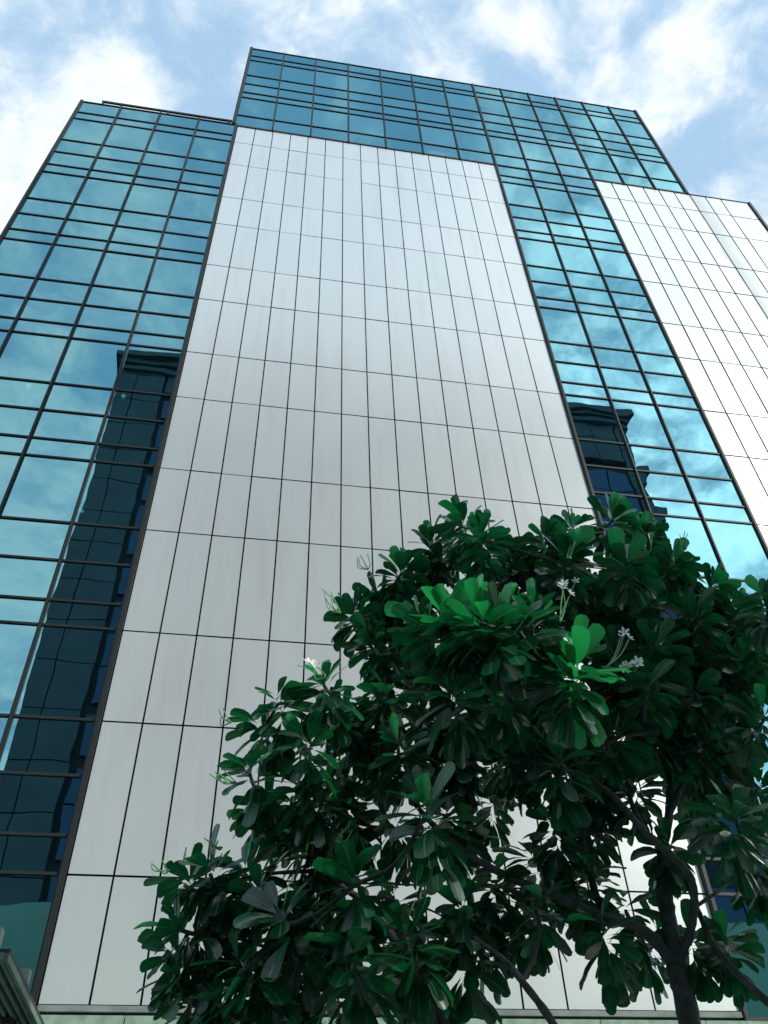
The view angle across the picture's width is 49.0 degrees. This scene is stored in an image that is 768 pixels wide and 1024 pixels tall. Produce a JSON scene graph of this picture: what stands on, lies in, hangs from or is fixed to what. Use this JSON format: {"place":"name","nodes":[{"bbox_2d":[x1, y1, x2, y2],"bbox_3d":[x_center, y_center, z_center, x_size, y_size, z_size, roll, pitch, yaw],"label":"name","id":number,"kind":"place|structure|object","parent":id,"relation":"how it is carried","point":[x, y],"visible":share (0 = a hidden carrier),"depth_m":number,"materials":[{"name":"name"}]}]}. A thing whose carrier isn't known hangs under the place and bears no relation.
{"place":"outdoors","nodes":[
{"label":"outdoors","id":0,"kind":"place"},
{"bbox_2d":[0,47,767,1023],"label":"office building","id":1,"kind":"structure","parent":0,"point":[288,343],"depth_m":19.06,"materials":[{"name":"white"}]},
{"bbox_2d":[0,453,19,503],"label":"window pane","id":2,"kind":"structure","parent":1,"relation":"in","point":[8,462],"depth_m":16.01,"materials":[{"name":"teal glass"}]},
{"bbox_2d":[0,623,36,713],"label":"window pane","id":3,"kind":"structure","parent":1,"relation":"in","point":[16,640],"depth_m":13.26,"materials":[{"name":"teal glass"}]},
{"bbox_2d":[0,406,38,434],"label":"window pane","id":4,"kind":"structure","parent":1,"relation":"in","point":[19,421],"depth_m":16.99,"materials":[{"name":"teal glass"}]},
{"bbox_2d":[0,926,43,1023],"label":"entrance canopy","id":5,"kind":"object","parent":1,"relation":"attached to","point":[17,1004],"visible":1,"depth_m":8.58,"materials":[{"name":"metal"}]},
{"bbox_2d":[0,598,44,622],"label":"window pane","id":6,"kind":"structure","parent":1,"relation":"in","point":[11,609],"depth_m":13.88,"materials":[{"name":"teal glass"}]},
{"bbox_2d":[0,378,48,407],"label":"window pane","id":7,"kind":"structure","parent":1,"relation":"in","point":[12,392],"depth_m":17.59,"materials":[{"name":"teal glass"}]},
{"bbox_2d":[0,239,50,276],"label":"window pane","id":8,"kind":"structure","parent":1,"relation":"in","point":[17,257],"depth_m":21.11,"materials":[{"name":"teal glass"}]},
{"bbox_2d":[0,874,57,990],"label":"window pane","id":9,"kind":"structure","parent":1,"relation":"in","point":[25,900],"depth_m":10.73,"materials":[{"name":"teal glass"}]},
{"bbox_2d":[0,557,57,597],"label":"window pane","id":10,"kind":"structure","parent":1,"relation":"in","point":[18,577],"depth_m":14.36,"materials":[{"name":"teal glass"}]},
{"bbox_2d":[0,835,66,872],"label":"window pane","id":11,"kind":"structure","parent":1,"relation":"in","point":[19,853],"depth_m":11.26,"materials":[{"name":"teal glass"}]},
{"bbox_2d":[0,332,67,380],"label":"window pane","id":12,"kind":"structure","parent":1,"relation":"in","point":[25,356],"depth_m":18.45,"materials":[{"name":"teal glass"}]},
{"bbox_2d":[0,518,68,558],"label":"window pane","id":13,"kind":"structure","parent":1,"relation":"in","point":[17,537],"depth_m":14.96,"materials":[{"name":"teal glass"}]},
{"bbox_2d":[10,213,63,232],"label":"window pane","id":14,"kind":"structure","parent":1,"relation":"in","point":[22,221],"depth_m":22.32,"materials":[{"name":"teal glass"}]},
{"bbox_2d":[0,774,80,833],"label":"window pane","id":15,"kind":"structure","parent":1,"relation":"in","point":[45,804],"depth_m":11.73,"materials":[{"name":"teal glass"}]},
{"bbox_2d":[13,319,72,335],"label":"window pane","id":16,"kind":"structure","parent":1,"relation":"in","point":[21,325],"depth_m":19.23,"materials":[{"name":"teal glass"}]},
{"bbox_2d":[1,456,88,520],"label":"window pane","id":17,"kind":"structure","parent":1,"relation":"in","point":[42,488],"depth_m":15.82,"materials":[{"name":"teal glass"}]},
{"bbox_2d":[19,198,70,217],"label":"window pane","id":18,"kind":"structure","parent":1,"relation":"in","point":[57,209],"depth_m":22.94,"materials":[{"name":"teal glass"}]},
{"bbox_2d":[0,718,93,774],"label":"window pane","id":19,"kind":"structure","parent":1,"relation":"in","point":[31,745],"depth_m":12.33,"materials":[{"name":"teal glass"}]},
{"bbox_2d":[20,299,80,323],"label":"window pane","id":20,"kind":"structure","parent":1,"relation":"in","point":[33,309],"depth_m":19.72,"materials":[{"name":"teal glass"}]},
{"bbox_2d":[28,172,83,201],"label":"window pane","id":21,"kind":"structure","parent":1,"relation":"in","point":[52,186],"depth_m":23.83,"materials":[{"name":"teal glass"}]},
{"bbox_2d":[30,279,88,302],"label":"window pane","id":22,"kind":"structure","parent":1,"relation":"in","point":[43,289],"depth_m":20.33,"materials":[{"name":"teal glass"}]},
{"bbox_2d":[26,438,93,458],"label":"window pane","id":23,"kind":"structure","parent":1,"relation":"in","point":[36,446],"depth_m":16.62,"materials":[{"name":"teal glass"}]},
{"bbox_2d":[15,626,114,719],"bbox_3d":[-4.959,2.502,13.245,1.185,1.636,0.021,5,-45,-8],"label":"window pane","id":24,"kind":"structure","parent":1,"relation":"in","point":[65,676],"depth_m":13.20,"materials":[{"name":"teal glass"}]},
{"bbox_2d":[33,411,102,441],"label":"window pane","id":25,"kind":"structure","parent":1,"relation":"in","point":[50,424],"depth_m":17.10,"materials":[{"name":"teal glass"}]},
{"bbox_2d":[39,245,102,283],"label":"window pane","id":26,"kind":"structure","parent":1,"relation":"in","point":[65,263],"depth_m":21.22,"materials":[{"name":"teal glass"}]},
{"bbox_2d":[44,384,111,413],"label":"window pane","id":27,"kind":"structure","parent":1,"relation":"in","point":[61,397],"depth_m":17.72,"materials":[{"name":"teal glass"}]},
{"bbox_2d":[43,601,120,628],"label":"window pane","id":28,"kind":"structure","parent":1,"relation":"in","point":[66,613],"depth_m":14.01,"materials":[{"name":"teal glass"}]},
{"bbox_2d":[62,119,110,143],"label":"window pane","id":29,"kind":"structure","parent":1,"relation":"in","point":[80,130],"depth_m":26.62,"materials":[{"name":"teal glass"}]},
{"bbox_2d":[60,220,112,239],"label":"window pane","id":30,"kind":"structure","parent":1,"relation":"in","point":[76,228],"depth_m":22.50,"materials":[{"name":"teal glass"}]},
{"bbox_2d":[54,339,125,387],"bbox_3d":[-6.459,-3.278,18.635,1.225,1.636,0.023,5,-45,-8],"label":"window pane","id":31,"kind":"structure","parent":1,"relation":"in","point":[91,363],"depth_m":18.61,"materials":[{"name":"teal glass"}]},
{"bbox_2d":[51,562,129,604],"bbox_3d":[-5.016,1.223,14.501,1.185,0.820,0.020,5,-45,-8],"label":"window pane","id":32,"kind":"structure","parent":1,"relation":"in","point":[75,581],"depth_m":14.49,"materials":[{"name":"teal glass"}]},
{"bbox_2d":[68,205,118,223],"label":"window pane","id":33,"kind":"structure","parent":1,"relation":"in","point":[79,212],"depth_m":23.12,"materials":[{"name":"teal glass"}]},
{"bbox_2d":[63,525,138,564],"bbox_3d":[-5.044,0.591,15.121,1.185,0.850,0.021,5,-45,-8],"label":"window pane","id":34,"kind":"structure","parent":1,"relation":"in","point":[85,543],"depth_m":15.11,"materials":[{"name":"teal glass"}]},
{"bbox_2d":[72,326,129,342],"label":"window pane","id":35,"kind":"structure","parent":1,"relation":"in","point":[80,332],"depth_m":19.41,"materials":[{"name":"teal glass"}]},
{"bbox_2d":[76,178,129,208],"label":"window pane","id":36,"kind":"structure","parent":1,"relation":"in","point":[95,192],"depth_m":24.01,"materials":[{"name":"teal glass"}]},
{"bbox_2d":[77,306,136,329],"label":"window pane","id":37,"kind":"structure","parent":1,"relation":"in","point":[91,316],"depth_m":19.89,"materials":[{"name":"teal glass"}]},
{"bbox_2d":[75,462,153,528],"bbox_3d":[-5.085,-0.331,16.026,1.185,1.636,0.022,5,-45,-8],"label":"window pane","id":38,"kind":"structure","parent":1,"relation":"in","point":[114,494],"depth_m":15.99,"materials":[{"name":"teal glass"}]},
{"bbox_2d":[86,286,142,309],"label":"window pane","id":39,"kind":"structure","parent":1,"relation":"in","point":[102,296],"depth_m":20.51,"materials":[{"name":"teal glass"}]},
{"bbox_2d":[93,252,153,289],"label":"window pane","id":40,"kind":"structure","parent":1,"relation":"in","point":[116,269],"depth_m":21.40,"materials":[{"name":"teal glass"}]},
{"bbox_2d":[94,445,157,464],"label":"window pane","id":41,"kind":"structure","parent":1,"relation":"in","point":[105,453],"depth_m":16.79,"materials":[{"name":"teal glass"}]},
{"bbox_2d":[105,124,151,149],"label":"window pane","id":42,"kind":"structure","parent":1,"relation":"in","point":[121,136],"depth_m":26.80,"materials":[{"name":"teal glass"}]},
{"bbox_2d":[100,417,163,447],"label":"window pane","id":43,"kind":"structure","parent":1,"relation":"in","point":[116,430],"depth_m":17.28,"materials":[{"name":"teal glass"}]},
{"bbox_2d":[111,226,161,245],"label":"window pane","id":44,"kind":"structure","parent":1,"relation":"in","point":[122,234],"depth_m":22.68,"materials":[{"name":"teal glass"}]},
{"bbox_2d":[108,391,169,421],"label":"window pane","id":45,"kind":"structure","parent":1,"relation":"in","point":[125,404],"depth_m":17.89,"materials":[{"name":"teal glass"}]},
{"bbox_2d":[117,211,166,230],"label":"window pane","id":46,"kind":"structure","parent":1,"relation":"in","point":[139,220],"depth_m":23.29,"materials":[{"name":"teal glass"}]},
{"bbox_2d":[116,346,180,393],"bbox_3d":[-5.211,-3.164,18.808,1.185,1.636,0.022,5,-45,-8],"label":"window pane","id":47,"kind":"structure","parent":1,"relation":"in","point":[145,369],"depth_m":18.79,"materials":[{"name":"teal glass"}]},
{"bbox_2d":[124,184,174,214],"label":"window pane","id":48,"kind":"structure","parent":1,"relation":"in","point":[147,199],"depth_m":24.19,"materials":[{"name":"teal glass"}]},
{"bbox_2d":[134,312,188,337],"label":"window pane","id":49,"kind":"structure","parent":1,"relation":"in","point":[146,322],"depth_m":20.06,"materials":[{"name":"teal glass"}]},
{"bbox_2d":[141,293,193,316],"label":"window pane","id":50,"kind":"structure","parent":1,"relation":"in","point":[160,303],"depth_m":20.68,"materials":[{"name":"teal glass"}]},
{"bbox_2d":[147,131,191,155],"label":"window pane","id":51,"kind":"structure","parent":1,"relation":"in","point":[162,142],"depth_m":26.97,"materials":[{"name":"teal glass"}]},
{"bbox_2d":[147,258,201,295],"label":"window pane","id":52,"kind":"structure","parent":1,"relation":"in","point":[168,276],"depth_m":21.57,"materials":[{"name":"teal glass"}]},
{"bbox_2d":[161,233,207,252],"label":"window pane","id":53,"kind":"structure","parent":1,"relation":"in","point":[175,241],"depth_m":22.85,"materials":[{"name":"teal glass"}]},
{"bbox_2d":[165,218,210,236],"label":"window pane","id":54,"kind":"structure","parent":1,"relation":"in","point":[176,225],"depth_m":23.46,"materials":[{"name":"teal glass"}]},
{"bbox_2d":[170,191,217,222],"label":"window pane","id":55,"kind":"structure","parent":1,"relation":"in","point":[190,205],"depth_m":24.36,"materials":[{"name":"teal glass"}]},
{"bbox_2d":[189,137,230,161],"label":"window pane","id":56,"kind":"structure","parent":1,"relation":"in","point":[204,148],"depth_m":27.14,"materials":[{"name":"teal glass"}]},
{"bbox_2d":[238,98,275,118],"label":"window pane","id":57,"kind":"structure","parent":1,"relation":"in","point":[250,107],"depth_m":30.10,"materials":[{"name":"teal glass"}]},
{"bbox_2d":[275,103,311,124],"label":"window pane","id":58,"kind":"structure","parent":1,"relation":"in","point":[284,112],"depth_m":30.28,"materials":[{"name":"teal glass"}]},
{"bbox_2d":[0,49,767,835],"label":"window panes","id":59,"kind":"structure","parent":1,"relation":"in","point":[10,285],"depth_m":30.37,"materials":[{"name":"teal glass"}]},
{"bbox_2d":[503,182,540,207],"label":"window pane","id":60,"kind":"structure","parent":1,"relation":"in","point":[515,193],"depth_m":28.57,"materials":[{"name":"teal glass"}]},
{"bbox_2d":[519,238,562,268],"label":"window pane","id":61,"kind":"structure","parent":1,"relation":"in","point":[540,253],"depth_m":25.78,"materials":[{"name":"teal glass"}]},
{"bbox_2d":[536,187,574,212],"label":"window pane","id":62,"kind":"structure","parent":1,"relation":"in","point":[550,199],"depth_m":28.73,"materials":[{"name":"teal glass"}]},
{"bbox_2d":[540,308,588,344],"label":"window pane","id":63,"kind":"structure","parent":1,"relation":"in","point":[560,325],"depth_m":22.99,"materials":[{"name":"teal glass"}]},
{"bbox_2d":[550,342,595,364],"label":"window pane","id":64,"kind":"structure","parent":1,"relation":"in","point":[561,352],"depth_m":22.10,"materials":[{"name":"teal glass"}]},
{"bbox_2d":[556,243,599,273],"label":"window pane","id":65,"kind":"structure","parent":1,"relation":"in","point":[576,258],"depth_m":25.95,"materials":[{"name":"teal glass"}]},
{"bbox_2d":[556,362,602,384],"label":"window pane","id":66,"kind":"structure","parent":1,"relation":"in","point":[567,372],"depth_m":21.48,"materials":[{"name":"teal glass"}]},
{"bbox_2d":[570,192,608,217],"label":"window pane","id":67,"kind":"structure","parent":1,"relation":"in","point":[584,204],"depth_m":28.90,"materials":[{"name":"teal glass"}]},
{"bbox_2d":[566,395,623,442],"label":"window pane","id":68,"kind":"structure","parent":1,"relation":"in","point":[594,419],"depth_m":20.21,"materials":[{"name":"teal glass"}]},
{"bbox_2d":[579,440,632,468],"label":"window pane","id":69,"kind":"structure","parent":1,"relation":"in","point":[594,453],"depth_m":19.32,"materials":[{"name":"teal glass"}]},
{"bbox_2d":[581,313,631,349],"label":"window pane","id":70,"kind":"structure","parent":1,"relation":"in","point":[603,331],"depth_m":23.16,"materials":[{"name":"teal glass"}]},
{"bbox_2d":[587,466,641,495],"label":"window pane","id":71,"kind":"structure","parent":1,"relation":"in","point":[602,479],"depth_m":18.70,"materials":[{"name":"teal glass"}]},
{"bbox_2d":[593,249,637,278],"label":"window pane","id":72,"kind":"structure","parent":1,"relation":"in","point":[612,263],"depth_m":26.11,"materials":[{"name":"teal glass"}]},
{"bbox_2d":[593,347,639,369],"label":"window pane","id":73,"kind":"structure","parent":1,"relation":"in","point":[606,357],"depth_m":22.26,"materials":[{"name":"teal glass"}]},
{"bbox_2d":[595,494,647,511],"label":"window pane","id":74,"kind":"structure","parent":1,"relation":"in","point":[636,503],"depth_m":18.25,"materials":[{"name":"teal glass"}]},
{"bbox_2d":[600,367,647,390],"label":"window pane","id":75,"kind":"structure","parent":1,"relation":"in","point":[613,377],"depth_m":21.65,"materials":[{"name":"teal glass"}]},
{"bbox_2d":[600,511,657,542],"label":"window pane","id":76,"kind":"structure","parent":1,"relation":"in","point":[604,518],"depth_m":17.76,"materials":[{"name":"teal glass"}]},
{"bbox_2d":[613,401,671,447],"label":"window pane","id":77,"kind":"structure","parent":1,"relation":"in","point":[641,424],"depth_m":20.37,"materials":[{"name":"teal glass"}]},
{"bbox_2d":[622,318,672,354],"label":"window pane","id":78,"kind":"structure","parent":1,"relation":"in","point":[645,336],"depth_m":23.32,"materials":[{"name":"teal glass"}]},
{"bbox_2d":[628,445,681,473],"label":"window pane","id":79,"kind":"structure","parent":1,"relation":"in","point":[645,458],"depth_m":19.48,"materials":[{"name":"teal glass"}]},
{"bbox_2d":[636,353,682,374],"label":"window pane","id":80,"kind":"structure","parent":1,"relation":"in","point":[652,363],"depth_m":22.43,"materials":[{"name":"teal glass"}]},
{"bbox_2d":[638,472,693,500],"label":"window pane","id":81,"kind":"structure","parent":1,"relation":"in","point":[654,485],"depth_m":18.86,"materials":[{"name":"teal glass"}]},
{"bbox_2d":[645,373,691,395],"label":"window pane","id":82,"kind":"structure","parent":1,"relation":"in","point":[657,382],"depth_m":21.81,"materials":[{"name":"teal glass"}]},
{"bbox_2d":[660,610,678,638],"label":"window pane","id":83,"kind":"structure","parent":1,"relation":"in","point":[674,615],"depth_m":16.15,"materials":[{"name":"teal glass"}]},
{"bbox_2d":[648,499,700,517],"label":"window pane","id":84,"kind":"structure","parent":1,"relation":"in","point":[657,506],"depth_m":18.38,"materials":[{"name":"teal glass"}]},
{"bbox_2d":[654,516,718,575],"bbox_3d":[6.336,0.714,17.608,1.140,1.636,0.025,5,-45,-8],"label":"window pane","id":85,"kind":"structure","parent":1,"relation":"in","point":[700,545],"depth_m":17.82,"materials":[{"name":"teal glass"}]},
{"bbox_2d":[658,406,718,452],"bbox_3d":[7.399,-2.010,20.553,1.150,1.636,0.022,5,-45,-8],"label":"window pane","id":86,"kind":"structure","parent":1,"relation":"in","point":[687,428],"depth_m":20.54,"materials":[{"name":"teal glass"}]},
{"bbox_2d":[677,451,730,478],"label":"window pane","id":87,"kind":"structure","parent":1,"relation":"in","point":[699,464],"depth_m":19.64,"materials":[{"name":"teal glass"}]},
{"bbox_2d":[697,578,717,588],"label":"window pane","id":88,"kind":"structure","parent":1,"relation":"in","point":[706,585],"depth_m":16.91,"materials":[{"name":"teal glass"}]},
{"bbox_2d":[688,477,743,505],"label":"window pane","id":89,"kind":"structure","parent":1,"relation":"in","point":[705,490],"depth_m":19.03,"materials":[{"name":"teal glass"}]},
{"bbox_2d":[699,504,750,521],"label":"window pane","id":90,"kind":"structure","parent":1,"relation":"in","point":[709,511],"depth_m":18.54,"materials":[{"name":"teal glass"}]},
{"bbox_2d":[698,813,767,858],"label":"window pane","id":91,"kind":"structure","parent":1,"relation":"in","point":[734,830],"depth_m":13.16,"materials":[{"name":"teal glass"}]},
{"bbox_2d":[704,861,767,892],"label":"window pane","id":92,"kind":"structure","parent":1,"relation":"in","point":[711,869],"depth_m":12.59,"materials":[{"name":"teal glass"}]},
{"bbox_2d":[706,520,767,579],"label":"window pane","id":93,"kind":"structure","parent":1,"relation":"in","point":[742,553],"depth_m":17.79,"materials":[{"name":"teal glass"}]},
{"bbox_2d":[714,896,767,1016],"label":"window pane","id":94,"kind":"structure","parent":1,"relation":"in","point":[755,1008],"depth_m":11.99,"materials":[{"name":"teal glass"}]},
{"bbox_2d":[738,581,765,614],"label":"window pane","id":95,"kind":"structure","parent":1,"relation":"in","point":[748,590],"depth_m":16.99,"materials":[{"name":"teal glass"}]},
{"bbox_2d":[751,762,767,803],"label":"window pane","id":96,"kind":"structure","parent":1,"relation":"in","point":[765,767],"depth_m":13.89,"materials":[{"name":"teal glass"}]},
{"bbox_2d":[754,703,767,746],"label":"window pane","id":97,"kind":"structure","parent":1,"relation":"in","point":[765,706],"depth_m":14.75,"materials":[{"name":"teal glass"}]},
{"bbox_2d":[0,0,767,233],"label":"sky","id":98,"kind":"structure","parent":0,"point":[695,72],"materials":[{"name":"blue"}]},
{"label":"pavement","id":99,"kind":"structure","parent":0,"visible":0},
{"bbox_2d":[134,491,767,1023],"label":"frangipani tree","id":100,"kind":"object","parent":99,"relation":"on","point":[682,709],"visible":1,"depth_m":4.85,"materials":[{"name":"green plant"}]}
]}

